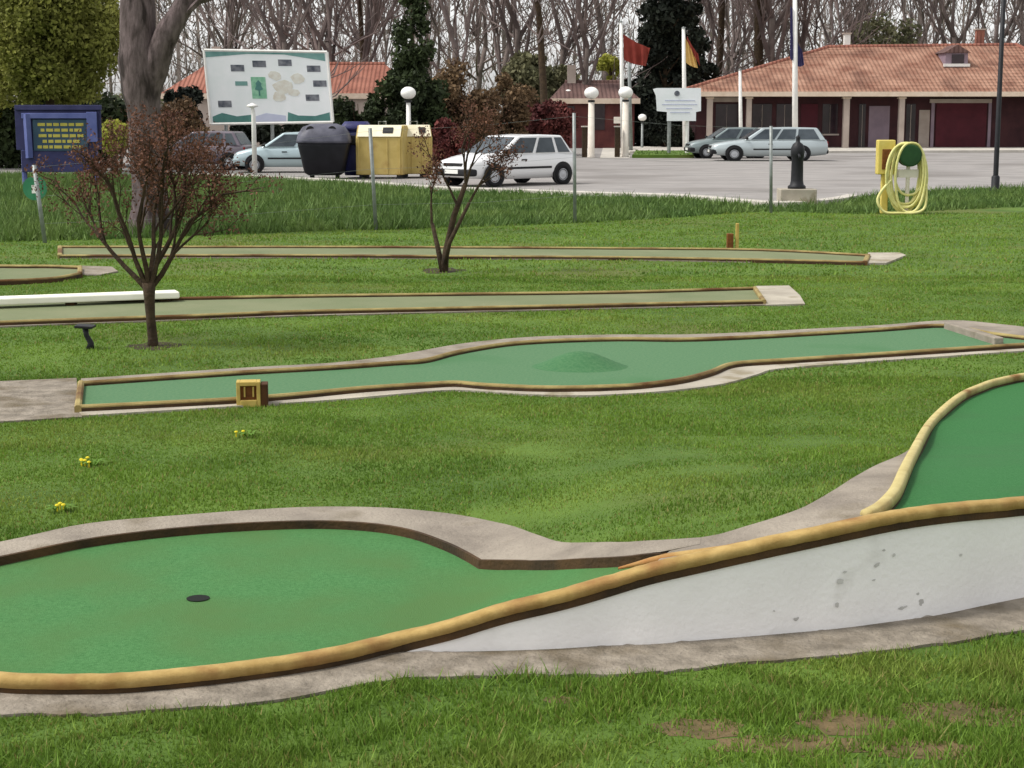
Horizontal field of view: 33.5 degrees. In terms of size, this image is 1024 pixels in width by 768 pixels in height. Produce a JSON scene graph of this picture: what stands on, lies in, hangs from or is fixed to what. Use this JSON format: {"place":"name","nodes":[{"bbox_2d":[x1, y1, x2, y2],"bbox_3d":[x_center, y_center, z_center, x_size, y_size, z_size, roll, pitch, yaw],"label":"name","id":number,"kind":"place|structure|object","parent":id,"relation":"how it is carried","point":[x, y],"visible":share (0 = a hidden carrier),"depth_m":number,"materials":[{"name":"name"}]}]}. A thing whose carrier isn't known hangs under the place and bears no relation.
{"place":"outdoors","nodes":[
{"label":"outdoors","id":0,"kind":"place"},
{"bbox_2d":[0,378,81,422],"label":"tee path","id":1,"kind":"structure","parent":0,"point":[29,400],"depth_m":12.49,"materials":[{"name":"concrete"}]},
{"bbox_2d":[0,304,765,327],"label":"path","id":2,"kind":"structure","parent":0,"point":[274,316],"depth_m":17.81,"materials":[{"name":"concrete"}]},
{"bbox_2d":[60,257,749,262],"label":"path","id":3,"kind":"structure","parent":0,"point":[392,258],"depth_m":24.60,"materials":[{"name":"concrete"}]},
{"bbox_2d":[0,201,1023,767],"bbox_3d":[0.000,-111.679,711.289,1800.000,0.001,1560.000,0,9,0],"label":"ground","id":4,"kind":"structure","parent":0,"point":[696,745],"depth_m":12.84,"materials":[{"name":"green plant"}]},
{"bbox_2d":[0,264,82,285],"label":"minigolf lane","id":5,"kind":"structure","parent":4,"relation":"on","point":[21,274],"depth_m":21.97,"materials":[{"name":"grey fabric"}]},
{"bbox_2d":[14,105,101,183],"bbox_3d":[-12.137,-6.301,45.602,2.324,2.335,0.350,0,9,0],"label":"notice board","id":6,"kind":"object","parent":4,"relation":"on","point":[46,130],"visible":0.85,"depth_m":45.48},
{"bbox_2d":[101,119,127,174],"bbox_3d":[-12.944,-7.667,55.422,1.168,1.941,1.146,-8,12,-41],"label":"shrub","id":7,"kind":"object","parent":4,"relation":"on","point":[105,129],"visible":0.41,"depth_m":55.19,"materials":[{"name":"yellow plant"}]},
{"bbox_2d":[24,101,282,346],"bbox_3d":[-3.197,-1.394,15.198,1.743,2.251,2.429,-5,10,-29],"label":"tree","id":8,"kind":"object","parent":4,"relation":"on","point":[149,281],"visible":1,"depth_m":15.18,"materials":[{"name":"brown plant"}]},
{"bbox_2d":[118,0,211,233],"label":"tree","id":9,"kind":"object","parent":4,"relation":"on","point":[146,49],"visible":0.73,"depth_m":28.91,"materials":[{"name":"grey plant"}]},
{"bbox_2d":[155,0,285,70],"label":"bare tree","id":10,"kind":"object","parent":4,"relation":"on","point":[232,29],"visible":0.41,"depth_m":119.72,"materials":[{"name":"brown plant"}]},
{"bbox_2d":[171,0,293,76],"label":"bare tree","id":11,"kind":"object","parent":4,"relation":"on","point":[242,13],"visible":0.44,"depth_m":126.35,"materials":[{"name":"brown plant"}]},
{"bbox_2d":[192,0,323,49],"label":"bare tree","id":12,"kind":"object","parent":4,"relation":"on","point":[285,21],"visible":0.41,"depth_m":115.51,"materials":[{"name":"brown plant"}]},
{"bbox_2d":[240,0,379,97],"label":"bare tree","id":13,"kind":"object","parent":4,"relation":"on","point":[284,45],"visible":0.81,"depth_m":93.00,"materials":[{"name":"grey plant"}]},
{"bbox_2d":[287,0,373,61],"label":"bare tree","id":14,"kind":"object","parent":4,"relation":"on","point":[357,45],"visible":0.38,"depth_m":117.70,"materials":[{"name":"brown plant"}]},
{"bbox_2d":[295,0,429,61],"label":"bare tree","id":15,"kind":"object","parent":4,"relation":"on","point":[371,24],"visible":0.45,"depth_m":102.26,"materials":[{"name":"brown plant"}]},
{"bbox_2d":[0,286,765,325],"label":"minigolf lane","id":16,"kind":"structure","parent":4,"relation":"on","point":[200,307],"depth_m":18.55,"materials":[{"name":"carpet"}]},
{"bbox_2d":[0,290,179,304],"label":"wooden beam","id":17,"kind":"structure","parent":16,"relation":"on","point":[161,295],"depth_m":18.46,"materials":[{"name":"white wood"}]},
{"bbox_2d":[32,113,772,242],"bbox_3d":[-0.995,-3.938,31.329,15.624,2.085,0.579,-6,11,-32],"label":"wire fence","id":18,"kind":"object","parent":4,"relation":"on","point":[42,223],"visible":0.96,"depth_m":31.18,"materials":[{"name":"metal"}]},
{"bbox_2d":[392,0,494,78],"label":"bare tree","id":19,"kind":"object","parent":4,"relation":"on","point":[433,17],"visible":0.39,"depth_m":131.23,"materials":[{"name":"brown plant"}]},
{"bbox_2d":[422,268,465,273],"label":"soil","id":20,"kind":"structure","parent":4,"relation":"on","point":[449,270],"depth_m":22.79,"materials":[{"name":"brown soil"}]},
{"bbox_2d":[407,94,530,271],"bbox_3d":[-0.587,-2.619,22.438,1.328,2.391,1.228,-7,11,-38],"label":"tree","id":21,"kind":"object","parent":20,"relation":"on","point":[443,258],"visible":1,"depth_m":22.39,"materials":[{"name":"brown plant"}]},
{"bbox_2d":[57,245,870,265],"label":"minigolf lane","id":22,"kind":"structure","parent":4,"relation":"on","point":[778,256],"depth_m":25.23,"materials":[{"name":"carpet"}]},
{"bbox_2d":[422,0,560,89],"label":"bare tree","id":23,"kind":"object","parent":4,"relation":"on","point":[479,64],"visible":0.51,"depth_m":124.16,"materials":[{"name":"brown plant"}]},
{"bbox_2d":[0,496,1023,694],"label":"minigolf lane","id":24,"kind":"structure","parent":4,"relation":"on","point":[147,604],"depth_m":7.26,"materials":[{"name":"green carpet"}]},
{"bbox_2d":[0,170,1023,241],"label":"verge grass","id":25,"kind":"structure","parent":4,"relation":"on","point":[408,207],"depth_m":36.17,"materials":[{"name":"green plant"}]},
{"bbox_2d":[458,0,567,111],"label":"bare tree","id":26,"kind":"object","parent":4,"relation":"on","point":[496,34],"visible":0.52,"depth_m":118.66,"materials":[{"name":"brown plant"}]},
{"bbox_2d":[12,0,1023,109],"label":"woods","id":27,"kind":"object","parent":4,"relation":"on","point":[177,74],"visible":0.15,"depth_m":159.75,"materials":[{"name":"plant"}]},
{"bbox_2d":[181,173,856,206],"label":"kerb","id":28,"kind":"structure","parent":4,"relation":"on","point":[843,197],"depth_m":42.03,"materials":[{"name":"concrete"}]},
{"bbox_2d":[475,0,619,74],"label":"bare tree","id":29,"kind":"object","parent":4,"relation":"on","point":[517,35],"visible":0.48,"depth_m":113.91,"materials":[{"name":"brown plant"}]},
{"bbox_2d":[74,322,1023,412],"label":"minigolf lane","id":30,"kind":"structure","parent":4,"relation":"on","point":[588,364],"depth_m":13.92,"materials":[{"name":"green carpet"}]},
{"bbox_2d":[618,86,632,156],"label":"globe lamp","id":31,"kind":"object","parent":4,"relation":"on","point":[625,92],"visible":0.99,"depth_m":79.08,"materials":[{"name":"beige paint"}]},
{"bbox_2d":[647,717,743,739],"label":"soil","id":32,"kind":"structure","parent":4,"relation":"on","point":[706,728],"depth_m":5.85,"materials":[{"name":"brown soil"}]},
{"bbox_2d":[407,516,1023,651],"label":"wall","id":33,"kind":"structure","parent":4,"relation":"on","point":[923,571],"depth_m":6.89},
{"bbox_2d":[688,0,784,79],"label":"bare tree","id":34,"kind":"object","parent":4,"relation":"on","point":[731,61],"visible":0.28,"depth_m":122.21,"materials":[{"name":"brown plant"}]},
{"bbox_2d":[708,734,881,757],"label":"soil","id":35,"kind":"structure","parent":4,"relation":"on","point":[726,741],"depth_m":5.71,"materials":[{"name":"brown soil"}]},
{"bbox_2d":[776,135,816,203],"bbox_3d":[6.448,-4.808,38.438,0.818,1.630,0.600,0,9,0],"label":"drinking fountain","id":36,"kind":"object","parent":4,"relation":"on","point":[796,190],"visible":0.93,"depth_m":38.26,"materials":[{"name":"metal"}]},
{"bbox_2d":[775,0,893,56],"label":"bare tree","id":37,"kind":"object","parent":4,"relation":"on","point":[832,18],"visible":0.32,"depth_m":125.42,"materials":[{"name":"brown plant"}]},
{"bbox_2d":[788,708,900,735],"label":"soil","id":38,"kind":"structure","parent":4,"relation":"on","point":[859,721],"depth_m":5.91,"materials":[{"name":"brown soil"}]},
{"bbox_2d":[839,11,922,44],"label":"shrub","id":39,"kind":"object","parent":4,"relation":"on","point":[896,37],"visible":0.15,"depth_m":118.18,"materials":[{"name":"green plant"}]},
{"bbox_2d":[833,0,934,44],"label":"bare tree","id":40,"kind":"object","parent":4,"relation":"on","point":[839,16],"visible":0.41,"depth_m":117.57,"materials":[{"name":"brown plant"}]},
{"bbox_2d":[875,140,927,214],"bbox_3d":[8.100,-4.277,35.351,1.089,1.577,0.514,0,9,0],"label":"hose stand","id":41,"kind":"object","parent":4,"relation":"on","point":[890,155],"visible":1,"depth_m":35.25,"materials":[{"name":"yellow plastic"}]},
{"bbox_2d":[861,737,979,759],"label":"soil","id":42,"kind":"structure","parent":4,"relation":"on","point":[940,747],"depth_m":5.67,"materials":[{"name":"brown soil"}]},
{"bbox_2d":[860,373,1023,514],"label":"minigolf lane","id":43,"kind":"structure","parent":4,"relation":"on","point":[967,444],"depth_m":9.70,"materials":[{"name":"green carpet"}]},
{"bbox_2d":[896,699,1023,727],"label":"soil","id":44,"kind":"structure","parent":4,"relation":"on","point":[956,712],"depth_m":6.02,"materials":[{"name":"brown soil"}]},
{"bbox_2d":[916,0,1023,43],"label":"bare tree","id":45,"kind":"object","parent":4,"relation":"on","point":[954,39],"visible":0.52,"depth_m":118.42,"materials":[{"name":"brown plant"}]},
{"bbox_2d":[918,0,1023,43],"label":"bare tree","id":46,"kind":"object","parent":4,"relation":"on","point":[1007,29],"visible":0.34,"depth_m":119.40,"materials":[{"name":"brown plant"}]},
{"bbox_2d":[991,0,1005,189],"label":"lamp post","id":47,"kind":"object","parent":4,"relation":"on","point":[995,179],"visible":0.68,"depth_m":44.77,"materials":[{"name":"black metal"}]},
{"bbox_2d":[0,598,1023,717],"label":"path","id":48,"kind":"structure","parent":0,"point":[972,623],"depth_m":6.55,"materials":[{"name":"concrete"}]},
{"bbox_2d":[0,143,1023,200],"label":"car park","id":49,"kind":"structure","parent":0,"point":[828,175],"depth_m":56.39,"materials":[{"name":"grey asphalt"}]},
{"bbox_2d":[0,0,119,109],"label":"leafy tree","id":50,"kind":"object","parent":49,"relation":"on","point":[64,52],"visible":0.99,"depth_m":57.59,"materials":[{"name":"green plant"}]},
{"bbox_2d":[0,91,128,167],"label":"hedge","id":51,"kind":"object","parent":49,"relation":"on","point":[10,155],"visible":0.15,"depth_m":63.71,"materials":[{"name":"green plant"}]},
{"bbox_2d":[162,85,205,130],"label":"shrub","id":52,"kind":"object","parent":49,"relation":"on","point":[196,93],"visible":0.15,"depth_m":72.58,"materials":[{"name":"green plant"}]},
{"bbox_2d":[161,95,209,140],"bbox_3d":[-13.091,-9.612,65.311,2.610,2.968,3.261,-7,11,-36],"label":"shrub","id":53,"kind":"object","parent":49,"relation":"on","point":[183,106],"visible":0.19,"depth_m":64.96,"materials":[{"name":"brown plant"}]},
{"bbox_2d":[165,131,251,169],"bbox_3d":[-11.405,-8.573,62.430,3.790,1.435,1.870,1,9,8],"label":"parked car","id":54,"kind":"object","parent":49,"relation":"on","point":[237,139],"visible":0.18,"depth_m":61.56,"materials":[{"name":"grey paint"}]},
{"bbox_2d":[214,124,308,145],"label":"hedge","id":55,"kind":"object","parent":49,"relation":"on","point":[263,133],"visible":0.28,"depth_m":68.88,"materials":[{"name":"green plant"}]},
{"bbox_2d":[233,132,302,172],"bbox_3d":[-7.850,-8.100,59.467,3.790,1.435,1.870,-1,9,-7],"label":"parked car","id":56,"kind":"object","parent":49,"relation":"on","point":[283,153],"visible":0.34,"depth_m":58.68,"materials":[{"name":"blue metal"}]},
{"bbox_2d":[203,49,333,139],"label":"map board","id":57,"kind":"object","parent":49,"relation":"on","point":[285,86],"visible":0.94,"depth_m":65.97,"materials":[{"name":"white paint"}]},
{"bbox_2d":[161,46,389,146],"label":"house","id":58,"kind":"structure","parent":49,"relation":"on","point":[359,87],"depth_m":97.55,"materials":[{"name":"orange tile"}]},
{"bbox_2d":[236,0,334,50],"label":"bare tree","id":59,"kind":"object","parent":49,"relation":"on","point":[317,45],"visible":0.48,"depth_m":101.11,"materials":[{"name":"brown plant"}]},
{"bbox_2d":[296,124,351,177],"bbox_3d":[-5.902,-7.328,53.514,1.680,1.718,1.400,0,9,0],"label":"recycling bin","id":60,"kind":"object","parent":49,"relation":"on","point":[323,154],"visible":0.91,"depth_m":52.94,"materials":[{"name":"black plastic"}]},
{"bbox_2d":[267,0,397,61],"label":"bare tree","id":61,"kind":"object","parent":49,"relation":"on","point":[328,47],"visible":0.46,"depth_m":101.06,"materials":[{"name":"grey plant"}]},
{"bbox_2d":[342,121,369,174],"bbox_3d":[-4.982,-7.553,54.489,0.980,1.700,1.105,0,9,0],"label":"recycling bin","id":62,"kind":"object","parent":49,"relation":"on","point":[351,126],"visible":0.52,"depth_m":54.02,"materials":[{"name":"blue plastic"}]},
{"bbox_2d":[325,91,387,124],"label":"shrub","id":63,"kind":"object","parent":49,"relation":"on","point":[371,113],"visible":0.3,"depth_m":70.63,"materials":[{"name":"green plant"}]},
{"bbox_2d":[356,121,407,178],"bbox_3d":[-4.111,-7.441,53.987,1.500,1.796,1.180,1,9,7],"label":"recycling bin","id":64,"kind":"object","parent":49,"relation":"on","point":[390,146],"visible":0.96,"depth_m":53.47,"materials":[{"name":"yellow paint"}]},
{"bbox_2d":[373,0,453,128],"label":"conifer","id":65,"kind":"object","parent":49,"relation":"on","point":[410,63],"visible":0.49,"depth_m":70.32,"materials":[{"name":"green plant"}]},
{"bbox_2d":[405,121,432,177],"bbox_3d":[-3.163,-7.567,54.778,1.000,1.796,1.180,-2,9,-14],"label":"recycling bin","id":66,"kind":"object","parent":49,"relation":"on","point":[413,161],"visible":0.56,"depth_m":54.28,"materials":[{"name":"yellow paint"}]},
{"bbox_2d":[387,0,501,78],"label":"bare tree","id":67,"kind":"object","parent":49,"relation":"on","point":[453,40],"visible":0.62,"depth_m":98.72,"materials":[{"name":"brown plant"}]},
{"bbox_2d":[431,117,475,163],"bbox_3d":[-2.308,-9.265,65.352,2.158,2.015,2.494,-3,10,-18],"label":"shrub","id":68,"kind":"object","parent":49,"relation":"on","point":[441,135],"visible":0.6,"depth_m":64.64,"materials":[{"name":"red plant"}]},
{"bbox_2d":[431,57,502,142],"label":"shrub","id":69,"kind":"object","parent":49,"relation":"on","point":[455,83],"visible":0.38,"depth_m":74.45,"materials":[{"name":"brown plant"}]},
{"bbox_2d":[434,134,572,186],"bbox_3d":[-0.163,-6.450,49.029,4.283,1.478,2.020,-9,13,-43],"label":"parked car","id":70,"kind":"object","parent":49,"relation":"on","point":[544,148],"visible":0.82,"depth_m":48.58,"materials":[{"name":"white paint"}]},
{"bbox_2d":[485,72,540,134],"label":"shrub","id":71,"kind":"object","parent":49,"relation":"on","point":[517,99],"visible":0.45,"depth_m":78.49,"materials":[{"name":"brown plant"}]},
{"bbox_2d":[510,0,564,103],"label":"bare tree","id":72,"kind":"object","parent":49,"relation":"on","point":[539,24],"visible":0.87,"depth_m":90.25,"materials":[{"name":"brown plant"}]},
{"bbox_2d":[501,49,580,103],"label":"leafy tree","id":73,"kind":"object","parent":49,"relation":"on","point":[523,69],"visible":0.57,"depth_m":109.49,"materials":[{"name":"green plant"}]},
{"bbox_2d":[525,99,578,146],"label":"shrub","id":74,"kind":"object","parent":49,"relation":"on","point":[546,111],"visible":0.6,"depth_m":81.91,"materials":[{"name":"red plant"}]},
{"bbox_2d":[550,0,629,69],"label":"bare tree","id":75,"kind":"object","parent":49,"relation":"on","point":[564,53],"visible":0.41,"depth_m":113.83,"materials":[{"name":"brown plant"}]},
{"bbox_2d":[584,87,598,157],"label":"globe lamp","id":76,"kind":"object","parent":49,"relation":"on","point":[591,92],"visible":0.98,"depth_m":78.21,"materials":[{"name":"white metal"}]},
{"bbox_2d":[550,65,639,147],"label":"house","id":77,"kind":"structure","parent":49,"relation":"on","point":[606,103],"depth_m":98.89,"materials":[{"name":"brown tile"}]},
{"bbox_2d":[523,0,667,88],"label":"bare tree","id":78,"kind":"object","parent":49,"relation":"on","point":[584,64],"visible":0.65,"depth_m":99.89,"materials":[{"name":"grey plant"}]},
{"bbox_2d":[632,150,693,157],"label":"lawn island","id":79,"kind":"structure","parent":49,"relation":"on","point":[635,154],"depth_m":77.74,"materials":[{"name":"plant"}]},
{"bbox_2d":[653,88,700,152],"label":"notice sign","id":80,"kind":"object","parent":79,"relation":"on","point":[679,104],"visible":0.94,"depth_m":80.92,"materials":[{"name":"metal"}]},
{"bbox_2d":[624,0,706,145],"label":"conifer","id":81,"kind":"object","parent":49,"relation":"on","point":[659,32],"visible":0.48,"depth_m":101.32,"materials":[{"name":"green plant"}]},
{"bbox_2d":[639,117,694,146],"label":"hedge","id":82,"kind":"object","parent":49,"relation":"on","point":[653,134],"visible":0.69,"depth_m":96.24,"materials":[{"name":"green plant"}]},
{"bbox_2d":[686,0,719,80],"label":"conifer","id":83,"kind":"object","parent":49,"relation":"on","point":[713,68],"visible":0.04,"depth_m":105.55,"materials":[{"name":"green plant"}]},
{"bbox_2d":[684,127,763,158],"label":"parked car","id":84,"kind":"object","parent":49,"relation":"on","point":[698,148],"visible":0.48,"depth_m":76.98,"materials":[{"name":"grey paint"}]},
{"bbox_2d":[698,0,752,77],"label":"bare tree","id":85,"kind":"object","parent":49,"relation":"on","point":[720,23],"visible":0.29,"depth_m":111.87,"materials":[{"name":"brown plant"}]},
{"bbox_2d":[687,0,767,80],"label":"bare tree","id":86,"kind":"object","parent":49,"relation":"on","point":[712,21],"visible":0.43,"depth_m":110.34,"materials":[{"name":"brown plant"}]},
{"bbox_2d":[707,127,828,160],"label":"parked car","id":87,"kind":"object","parent":49,"relation":"on","point":[755,142],"visible":0.81,"depth_m":72.90,"materials":[{"name":"silver metal"}]},
{"bbox_2d":[729,0,821,66],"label":"bare tree","id":88,"kind":"object","parent":49,"relation":"on","point":[757,55],"visible":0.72,"depth_m":109.53,"materials":[{"name":"brown plant"}]},
{"bbox_2d":[733,0,886,62],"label":"bare tree","id":89,"kind":"object","parent":49,"relation":"on","point":[771,26],"visible":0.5,"depth_m":108.82,"materials":[{"name":"brown plant"}]},
{"bbox_2d":[785,0,898,52],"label":"bare tree","id":90,"kind":"object","parent":49,"relation":"on","point":[806,21],"visible":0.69,"depth_m":109.63,"materials":[{"name":"brown plant"}]},
{"bbox_2d":[686,29,1023,147],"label":"long building","id":91,"kind":"structure","parent":49,"relation":"on","point":[922,95],"depth_m":95.78,"materials":[{"name":"ceramic"}]},
{"bbox_2d":[715,104,737,131],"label":"window","id":92,"kind":"structure","parent":91,"relation":"in","point":[726,114],"depth_m":95.77,"materials":[{"name":"grey glass"}]},
{"bbox_2d":[752,104,771,127],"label":"window","id":93,"kind":"structure","parent":91,"relation":"in","point":[761,113],"depth_m":95.77,"materials":[{"name":"grey glass"}]},
{"bbox_2d":[822,104,838,134],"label":"window","id":94,"kind":"structure","parent":91,"relation":"in","point":[829,115],"depth_m":95.82,"materials":[{"name":"grey glass"}]},
{"bbox_2d":[935,103,986,146],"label":"garage door","id":95,"kind":"structure","parent":91,"relation":"in","point":[957,124],"depth_m":95.82,"materials":[{"name":"red metal"}]},
{"bbox_2d":[14,0,1023,99],"label":"sky","id":96,"kind":"structure","parent":0,"point":[117,90],"materials":[{"name":"white"}]},
{"bbox_2d":[79,348,1023,417],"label":"path","id":97,"kind":"structure","parent":0,"point":[732,375],"depth_m":12.90,"materials":[{"name":"concrete"}]},
{"bbox_2d":[236,379,267,407],"bbox_3d":[-1.877,0.066,12.291,0.224,0.185,0.153,-1,9,-7],"label":"tee marker","id":98,"kind":"object","parent":97,"relation":"on","point":[252,392],"visible":0.98,"depth_m":12.23,"materials":[{"name":"yellow wood"}]},
{"bbox_2d":[81,320,1023,380],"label":"path","id":99,"kind":"structure","parent":0,"point":[1004,328],"depth_m":15.88,"materials":[{"name":"concrete"}]},
{"bbox_2d":[600,148,629,157],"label":"gate path","id":100,"kind":"structure","parent":0,"point":[608,153],"depth_m":85.88,"materials":[{"name":"concrete"}]},
{"bbox_2d":[619,21,649,154],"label":"flagpole","id":101,"kind":"object","parent":100,"relation":"on","point":[636,53],"visible":0.86,"depth_m":82.50,"materials":[{"name":"white metal"}]},
{"bbox_2d":[469,434,917,542],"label":"lawn","id":102,"kind":"structure","parent":0,"point":[602,505],"depth_m":9.14,"materials":[{"name":"plant"}]},
{"bbox_2d":[756,285,804,305],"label":"tee path","id":103,"kind":"structure","parent":0,"point":[784,295],"depth_m":19.41,"materials":[{"name":"concrete"}]},
{"bbox_2d":[659,450,908,559],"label":"apron path","id":104,"kind":"structure","parent":0,"point":[853,497],"depth_m":7.24,"materials":[{"name":"concrete"}]},
{"bbox_2d":[633,146,1023,152],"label":"pavement","id":105,"kind":"structure","parent":0,"point":[926,149],"depth_m":89.98,"materials":[{"name":"concrete"}]},
{"bbox_2d":[682,26,699,148],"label":"flagpole","id":106,"kind":"object","parent":105,"relation":"on","point":[690,56],"visible":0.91,"depth_m":90.36,"materials":[{"name":"white metal"}]},
{"bbox_2d":[790,0,803,126],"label":"flagpole","id":107,"kind":"object","parent":105,"relation":"on","point":[796,56],"visible":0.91,"depth_m":88.37,"materials":[{"name":"white metal"}]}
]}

